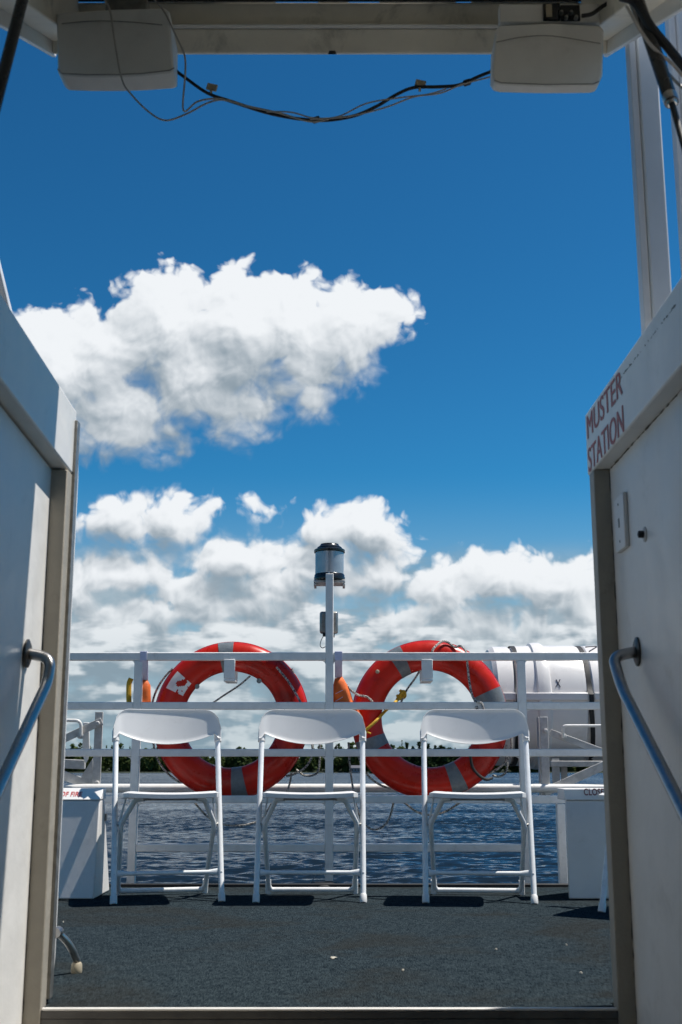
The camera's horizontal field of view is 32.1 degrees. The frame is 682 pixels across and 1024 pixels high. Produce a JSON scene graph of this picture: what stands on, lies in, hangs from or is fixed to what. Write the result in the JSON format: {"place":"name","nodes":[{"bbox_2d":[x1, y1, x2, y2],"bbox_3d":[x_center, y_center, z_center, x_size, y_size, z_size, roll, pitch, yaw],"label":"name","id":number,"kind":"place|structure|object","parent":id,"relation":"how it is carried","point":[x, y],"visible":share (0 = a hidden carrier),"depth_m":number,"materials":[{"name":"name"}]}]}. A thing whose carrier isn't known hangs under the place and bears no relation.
{"place":"outdoors","nodes":[
{"label":"outdoors","id":0,"kind":"place"},
{"bbox_2d":[45,887,614,1006],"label":"deck","id":1,"kind":"structure","parent":0,"point":[237,948],"depth_m":3.51,"materials":[{"name":"carpet"}]},
{"bbox_2d":[56,926,81,973],"bbox_3d":[-0.728,1.142,3.105,0.055,0.135,0.119,-6,-13,25],"label":"door stop","id":2,"kind":"object","parent":1,"relation":"on","point":[66,941],"depth_m":3.11,"materials":[{"name":"silver metal"}]},
{"bbox_2d":[58,788,108,898],"bbox_3d":[-1.315,1.407,5.066,0.614,0.441,0.337,0,-12,0],"label":"vent box","id":3,"kind":"object","parent":1,"relation":"on","point":[83,872],"visible":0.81,"depth_m":4.95,"materials":[{"name":"white paint"}]},
{"bbox_2d":[110,709,224,904],"bbox_3d":[-0.722,1.212,4.947,0.471,0.786,0.429,3,-12,-13],"label":"folding chair","id":4,"kind":"object","parent":1,"relation":"on","point":[160,726],"visible":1,"depth_m":5.05,"materials":[{"name":"white plastic"}]},
{"bbox_2d":[252,709,366,902],"bbox_3d":[-0.125,1.215,4.960,0.471,0.786,0.429,0,-12,0],"label":"folding chair","id":5,"kind":"object","parent":1,"relation":"on","point":[312,726],"visible":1,"depth_m":5.06,"materials":[{"name":"white plastic"}]},
{"bbox_2d":[40,1007,618,1023],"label":"door sill","id":6,"kind":"structure","parent":1,"relation":"attached to","point":[329,1015],"depth_m":2.65,"materials":[{"name":"white paint"}]},
{"bbox_2d":[65,572,601,886],"bbox_3d":[0.000,1.077,5.627,4.600,1.607,0.264,0,-12,0],"label":"stern railing","id":7,"kind":"object","parent":1,"relation":"attached to","point":[135,753],"visible":0.77,"depth_m":5.60,"materials":[{"name":"white metal"}]},
{"bbox_2d":[126,678,133,701],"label":"yellow rope","id":8,"kind":"object","parent":7,"relation":"attached to","point":[128,689],"visible":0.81,"depth_m":5.70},
{"bbox_2d":[140,651,150,701],"bbox_3d":[-0.953,0.835,5.710,0.079,0.317,0.103,0,-12,0],"label":"throw bag","id":9,"kind":"object","parent":7,"relation":"hanging from","point":[146,694],"visible":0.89,"depth_m":5.70,"materials":[{"name":"orange fabric"}]},
{"bbox_2d":[213,675,250,701],"bbox_3d":[-0.572,0.887,5.791,0.262,0.179,0.009,0,-12,0],"label":"rope","id":10,"kind":"object","parent":7,"relation":"hanging from","point":[237,686],"visible":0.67,"depth_m":5.79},
{"bbox_2d":[152,642,313,794],"bbox_3d":[-0.531,1.006,5.753,0.797,0.758,0.152,0,-12,0],"label":"life ring","id":11,"kind":"object","parent":7,"relation":"attached to","point":[184,680],"visible":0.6,"depth_m":5.74,"materials":[{"name":"red plastic"}]},
{"bbox_2d":[286,772,291,790],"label":"rope","id":12,"kind":"object","parent":11,"relation":"hanging from","point":[289,781],"visible":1,"depth_m":5.70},
{"bbox_2d":[296,744,320,776],"bbox_3d":[-0.158,1.187,5.726,0.121,0.182,0.010,0,-12,0],"label":"rope","id":13,"kind":"object","parent":11,"relation":"hanging from","point":[311,775],"visible":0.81,"depth_m":5.71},
{"bbox_2d":[194,803,271,826],"bbox_3d":[-0.508,1.423,5.586,0.380,0.117,0.010,0,-12,0],"label":"rope","id":14,"kind":"object","parent":7,"relation":"hanging from","point":[224,824],"visible":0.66,"depth_m":5.58,"materials":[{"name":"white fabric"}]},
{"bbox_2d":[320,611,337,647],"bbox_3d":[-0.059,0.577,5.789,0.090,0.179,0.058,0,-12,0],"label":"junction box","id":15,"kind":"object","parent":7,"relation":"attached to","point":[323,622],"visible":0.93,"depth_m":5.77,"materials":[{"name":"metal"}]},
{"bbox_2d":[314,543,344,588],"bbox_3d":[-0.057,0.262,5.882,0.154,0.217,0.154,0,-12,0],"label":"stern light","id":16,"kind":"object","parent":7,"relation":"attached to","point":[329,557],"visible":0.96,"depth_m":5.83,"materials":[{"name":"clear glass"}]},
{"bbox_2d":[63,784,603,792],"bbox_3d":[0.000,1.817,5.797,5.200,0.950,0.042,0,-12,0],"label":"gunwale pipe","id":17,"kind":"object","parent":7,"relation":"attached to","point":[369,788],"visible":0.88,"depth_m":5.88,"materials":[{"name":"white metal"}]},
{"bbox_2d":[64,712,102,783],"bbox_3d":[-1.368,1.651,5.867,0.345,1.304,0.123,0,-12,0],"label":"raft cradle","id":18,"kind":"object","parent":17,"relation":"attached to","point":[91,774],"visible":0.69,"depth_m":5.94,"materials":[{"name":"grey paint"}]},
{"bbox_2d":[82,722,89,762],"bbox_3d":[-1.288,1.166,5.990,0.041,0.202,0.012,0,-12,0],"label":"pointed board","id":19,"kind":"object","parent":18,"relation":"in","point":[86,742],"visible":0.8,"depth_m":5.99,"materials":[{"name":"white paint"}]},
{"bbox_2d":[333,651,364,723],"bbox_3d":[0.028,0.866,5.718,0.162,0.376,0.097,6,-14,-26],"label":"throw bag","id":20,"kind":"object","parent":7,"relation":"hanging from","point":[341,692],"visible":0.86,"depth_m":5.69,"materials":[{"name":"orange fabric"}]},
{"bbox_2d":[346,683,372,701],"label":"rope","id":21,"kind":"object","parent":20,"relation":"attached to","point":[359,695],"visible":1,"depth_m":5.70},
{"bbox_2d":[347,742,393,830],"bbox_3d":[0.128,1.300,5.626,0.240,0.410,0.088,-6,-13,25],"label":"rope","id":22,"kind":"object","parent":7,"relation":"hanging from","point":[367,826],"visible":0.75,"depth_m":5.59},
{"bbox_2d":[366,689,404,730],"bbox_3d":[0.222,0.956,5.712,0.212,0.210,0.107,8,-15,-34],"label":"yellow rope","id":23,"kind":"object","parent":7,"relation":"attached to","point":[376,720],"visible":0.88,"depth_m":5.71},
{"bbox_2d":[396,690,406,699],"bbox_3d":[0.293,0.896,5.784,0.055,0.053,0.043,0,-12,0],"label":"rope knot","id":24,"kind":"object","parent":23,"relation":"attached to","point":[400,693],"visible":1,"depth_m":5.77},
{"bbox_2d":[404,803,460,815],"bbox_3d":[0.431,1.400,5.590,0.270,0.066,0.010,0,-12,0],"label":"rope","id":25,"kind":"object","parent":7,"relation":"hanging from","point":[440,813],"visible":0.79,"depth_m":5.59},
{"bbox_2d":[353,640,512,794],"bbox_3d":[0.440,1.004,5.766,0.781,0.764,0.128,0,-12,0],"label":"life ring","id":26,"kind":"object","parent":7,"relation":"hanging from","point":[379,680],"visible":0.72,"depth_m":5.72,"materials":[{"name":"red plastic"}]},
{"bbox_2d":[400,670,420,701],"bbox_3d":[0.334,0.864,5.796,0.132,0.207,0.010,0,-12,0],"label":"rope","id":27,"kind":"object","parent":26,"relation":"hanging from","point":[411,683],"visible":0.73,"depth_m":5.80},
{"bbox_2d":[492,745,507,777],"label":"rope","id":28,"kind":"object","parent":26,"relation":"attached to","point":[502,775],"visible":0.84,"depth_m":5.71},
{"bbox_2d":[431,640,475,701],"bbox_3d":[0.557,0.793,5.744,0.240,0.350,0.097,-1,-12,6],"label":"rope","id":29,"kind":"object","parent":7,"relation":"hanging from","point":[467,663],"visible":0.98,"depth_m":5.71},
{"bbox_2d":[475,700,484,708],"bbox_3d":[0.662,0.930,5.636,0.046,0.072,0.026,-5,-13,22],"label":"rope knot","id":30,"kind":"object","parent":7,"relation":"attached to","point":[481,703],"visible":0.48,"depth_m":5.63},
{"bbox_2d":[469,757,492,780],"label":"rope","id":31,"kind":"object","parent":7,"relation":"attached to","point":[477,773],"visible":0.96,"depth_m":5.63,"materials":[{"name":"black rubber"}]},
{"bbox_2d":[109,883,567,886],"bbox_3d":[0.000,1.753,5.367,5.200,0.134,0.028,0,-12,0],"label":"deck edging","id":32,"kind":"object","parent":1,"relation":"attached to","point":[342,885],"visible":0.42,"depth_m":5.37,"materials":[{"name":"black metal"}]},
{"bbox_2d":[420,709,537,903],"bbox_3d":[0.565,1.208,4.930,0.471,0.786,0.429,-1,-12,5],"label":"folding chair","id":33,"kind":"object","parent":1,"relation":"on","point":[474,726],"visible":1,"depth_m":5.03,"materials":[{"name":"white plastic"}]},
{"bbox_2d":[557,788,608,898],"bbox_3d":[1.268,1.406,5.064,0.675,0.442,0.343,0,-12,0],"label":"vent box","id":34,"kind":"object","parent":1,"relation":"on","point":[585,825],"visible":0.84,"depth_m":4.90,"materials":[{"name":"white paint"}]},
{"bbox_2d":[598,793,607,911],"bbox_3d":[1.232,1.118,4.510,0.471,0.786,0.429,-8,-15,33],"label":"folding chair","id":35,"kind":"object","parent":1,"relation":"on","point":[602,902],"visible":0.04,"depth_m":4.47,"materials":[{"name":"white plastic"}]},
{"bbox_2d":[665,12,681,277],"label":"roof post","id":36,"kind":"object","parent":1,"relation":"on","point":[673,28],"depth_m":3.05,"materials":[{"name":"white metal"}]},
{"bbox_2d":[64,773,603,882],"bbox_3d":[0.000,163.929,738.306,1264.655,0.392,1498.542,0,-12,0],"label":"water","id":37,"kind":"structure","parent":0,"point":[304,823],"depth_m":83.35,"materials":[{"name":"blue liquid"}]},
{"bbox_2d":[69,768,602,772],"bbox_3d":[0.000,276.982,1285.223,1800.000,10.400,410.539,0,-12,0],"label":"shore","id":38,"kind":"structure","parent":0,"point":[301,772],"depth_m":1093.18,"materials":[{"name":"green plant"}]},
{"bbox_2d":[64,740,588,771],"bbox_3d":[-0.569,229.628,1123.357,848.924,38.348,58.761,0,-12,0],"label":"forest","id":39,"kind":"object","parent":38,"relation":"on","point":[149,764],"visible":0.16,"depth_m":1100.62,"materials":[{"name":"green plant"}]},
{"bbox_2d":[351,765,359,771],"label":"lake cottage","id":40,"kind":"structure","parent":38,"relation":"on","point":[355,768],"depth_m":1080.96,"materials":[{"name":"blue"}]},
{"bbox_2d":[0,2,680,757],"label":"sky","id":41,"kind":"structure","parent":0,"point":[389,336],"materials":[{"name":"blue"}]},
{"bbox_2d":[537,717,602,794],"bbox_3d":[1.233,1.686,5.970,0.486,1.280,0.338,0,-12,0],"label":"raft cradle","id":42,"kind":"object","parent":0,"point":[545,764],"visible":0.48,"depth_m":5.96,"materials":[{"name":"grey paint"}]},
{"bbox_2d":[483,643,601,769],"bbox_3d":[1.478,1.069,6.542,1.360,0.689,0.725,0,-12,0],"label":"life raft canister","id":43,"kind":"object","parent":42,"relation":"on","point":[562,681],"visible":0.37,"depth_m":6.26,"materials":[{"name":"white plastic"}]},
{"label":"wooded point","id":44,"kind":"structure","parent":0,"visible":0},
{"bbox_2d":[405,742,408,760],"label":"pine tree","id":45,"kind":"object","parent":44,"relation":"on","point":[406,745],"visible":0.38,"depth_m":887.71,"materials":[{"name":"green plant"}]},
{"bbox_2d":[416,742,420,765],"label":"pine tree","id":46,"kind":"object","parent":44,"relation":"on","point":[419,744],"visible":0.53,"depth_m":887.43,"materials":[{"name":"green plant"}]},
{"bbox_2d":[369,757,489,773],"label":"undergrowth","id":47,"kind":"object","parent":44,"relation":"on","point":[430,763],"visible":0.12,"depth_m":881.82,"materials":[{"name":"green plant"}]},
{"bbox_2d":[432,745,438,766],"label":"pine tree","id":48,"kind":"object","parent":44,"relation":"on","point":[435,747],"visible":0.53,"depth_m":881.93,"materials":[{"name":"green plant"}]},
{"bbox_2d":[437,744,446,765],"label":"leafy tree","id":49,"kind":"object","parent":44,"relation":"on","point":[441,747],"visible":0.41,"depth_m":883.34,"materials":[{"name":"green plant"}]},
{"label":"stairwell floor","id":50,"kind":"structure","parent":0,"visible":0},
{"bbox_2d":[0,294,76,1023],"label":"stairwell wall","id":51,"kind":"structure","parent":50,"relation":"on","point":[38,413],"depth_m":2.68,"materials":[{"name":"white paint"}]},
{"bbox_2d":[0,262,12,312],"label":"raked brace","id":52,"kind":"object","parent":51,"relation":"on","point":[4,292],"depth_m":3.35,"materials":[{"name":"beige paint"}]},
{"bbox_2d":[0,639,54,799],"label":"grab rail","id":53,"kind":"object","parent":51,"relation":"attached to","point":[46,659],"visible":1,"depth_m":2.50,"materials":[{"name":"metal"}]},
{"bbox_2d":[46,420,79,998],"bbox_3d":[-0.747,0.507,3.163,0.031,1.377,0.654,3,-12,-12],"label":"door frame","id":54,"kind":"object","parent":51,"relation":"attached to","point":[61,752],"visible":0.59,"depth_m":2.86,"materials":[{"name":"white paint"}]},
{"bbox_2d":[585,278,681,1023],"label":"stairwell wall","id":55,"kind":"structure","parent":50,"relation":"on","point":[633,418],"depth_m":2.57,"materials":[{"name":"white metal"}]},
{"bbox_2d":[0,0,681,56],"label":"hatch lid","id":56,"kind":"object","parent":55,"relation":"on","point":[327,27],"visible":0.73,"depth_m":3.08,"materials":[{"name":"paint"}]},
{"bbox_2d":[0,0,27,111],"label":"gas strut","id":57,"kind":"object","parent":56,"relation":"attached to","point":[12,36],"visible":1,"depth_m":2.09,"materials":[{"name":"black metal"}]},
{"bbox_2d":[57,0,177,90],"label":"speaker","id":58,"kind":"object","parent":56,"relation":"attached to","point":[147,50],"visible":0.98,"depth_m":2.80},
{"bbox_2d":[154,0,229,111],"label":"speaker wire","id":59,"kind":"object","parent":58,"relation":"attached to","point":[168,19],"visible":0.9,"depth_m":2.78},
{"bbox_2d":[104,0,328,122],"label":"speaker wire","id":60,"kind":"object","parent":58,"relation":"attached to","point":[148,111],"visible":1,"depth_m":2.73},
{"bbox_2d":[177,70,489,121],"bbox_3d":[-0.019,-1.016,2.879,0.798,0.151,0.008,0,-12,0],"label":"audio cable","id":61,"kind":"object","parent":58,"relation":"attached to","point":[179,73],"visible":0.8,"depth_m":2.88,"materials":[{"name":"black rubber"}]},
{"bbox_2d":[206,83,217,92],"bbox_3d":[-0.314,-1.028,2.881,0.028,0.032,0.006,0,-12,0],"label":"cable clip","id":62,"kind":"object","parent":61,"relation":"attached to","point":[212,87],"visible":1,"depth_m":2.88,"materials":[{"name":"plastic"}]},
{"bbox_2d":[266,88,446,117],"bbox_3d":[0.038,-0.988,2.864,0.436,0.083,0.004,0,-12,0],"label":"speaker wire","id":63,"kind":"object","parent":61,"relation":"attached to","point":[357,106],"visible":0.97,"depth_m":2.86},
{"bbox_2d":[310,76,489,119],"bbox_3d":[0.143,-0.999,2.860,0.436,0.117,0.004,0,-12,0],"label":"speaker wire","id":64,"kind":"object","parent":61,"relation":"attached to","point":[401,101],"visible":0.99,"depth_m":2.86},
{"bbox_2d":[415,79,425,91],"bbox_3d":[0.193,-1.038,2.884,0.028,0.032,0.006,0,-12,0],"label":"cable clip","id":65,"kind":"object","parent":61,"relation":"attached to","point":[419,82],"visible":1,"depth_m":2.88,"materials":[{"name":"grey plastic"}]},
{"bbox_2d":[463,79,470,86],"bbox_3d":[0.307,-1.046,2.885,0.020,0.017,0.012,0,-12,0],"label":"tape wrap","id":66,"kind":"object","parent":61,"relation":"attached to","point":[467,80],"visible":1,"depth_m":2.88,"materials":[{"name":"black plastic"}]},
{"bbox_2d":[490,3,603,92],"bbox_3d":[0.489,-1.100,2.858,0.271,0.238,0.138,0,-12,0],"label":"speaker","id":67,"kind":"object","parent":56,"relation":"attached to","point":[549,48],"visible":0.99,"depth_m":2.79},
{"bbox_2d":[581,2,606,17],"bbox_3d":[0.606,-1.177,2.760,0.095,0.058,0.010,0,-12,0],"label":"terminal lead","id":68,"kind":"object","parent":56,"relation":"attached to","point":[595,11],"visible":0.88,"depth_m":2.75,"materials":[{"name":"black rubber"}]},
{"bbox_2d":[635,0,681,149],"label":"gas strut","id":69,"kind":"object","parent":56,"relation":"attached to","point":[669,95],"visible":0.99,"depth_m":2.07,"materials":[{"name":"black metal"}]},
{"bbox_2d":[619,0,681,70],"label":"hose","id":70,"kind":"object","parent":69,"relation":"attached to","point":[671,51],"visible":0.98,"depth_m":2.12,"materials":[{"name":"black rubber"}]},
{"bbox_2d":[625,5,681,76],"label":"loose wire","id":71,"kind":"object","parent":69,"relation":"attached to","point":[654,48],"visible":1,"depth_m":2.10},
{"bbox_2d":[629,5,681,88],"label":"loose wire","id":72,"kind":"object","parent":69,"relation":"attached to","point":[676,82],"visible":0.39,"depth_m":2.13,"materials":[{"name":"metal"}]},
{"bbox_2d":[614,492,628,553],"bbox_3d":[0.655,0.026,2.771,0.012,0.129,0.095,0,-12,0],"label":"switch plate","id":73,"kind":"object","parent":55,"relation":"attached to","point":[621,522],"visible":1,"depth_m":2.75,"materials":[{"name":"white paint"}]},
{"bbox_2d":[637,527,646,541],"bbox_3d":[0.654,0.049,2.577,0.015,0.034,0.034,0,-12,0],"label":"wall bolt","id":74,"kind":"object","parent":55,"relation":"attached to","point":[642,534],"depth_m":2.57,"materials":[{"name":"black metal"}]},
{"bbox_2d":[609,637,681,823],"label":"grab rail","id":75,"kind":"object","parent":55,"relation":"attached to","point":[661,767],"visible":1,"depth_m":2.36,"materials":[{"name":"metal"}]},
{"bbox_2d":[625,36,671,334],"bbox_3d":[0.748,-0.440,2.800,0.066,3.100,0.050,0,-12,0],"label":"roof post","id":76,"kind":"object","parent":55,"relation":"attached to","point":[653,257],"visible":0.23,"depth_m":2.86,"materials":[{"name":"white metal"}]}
]}

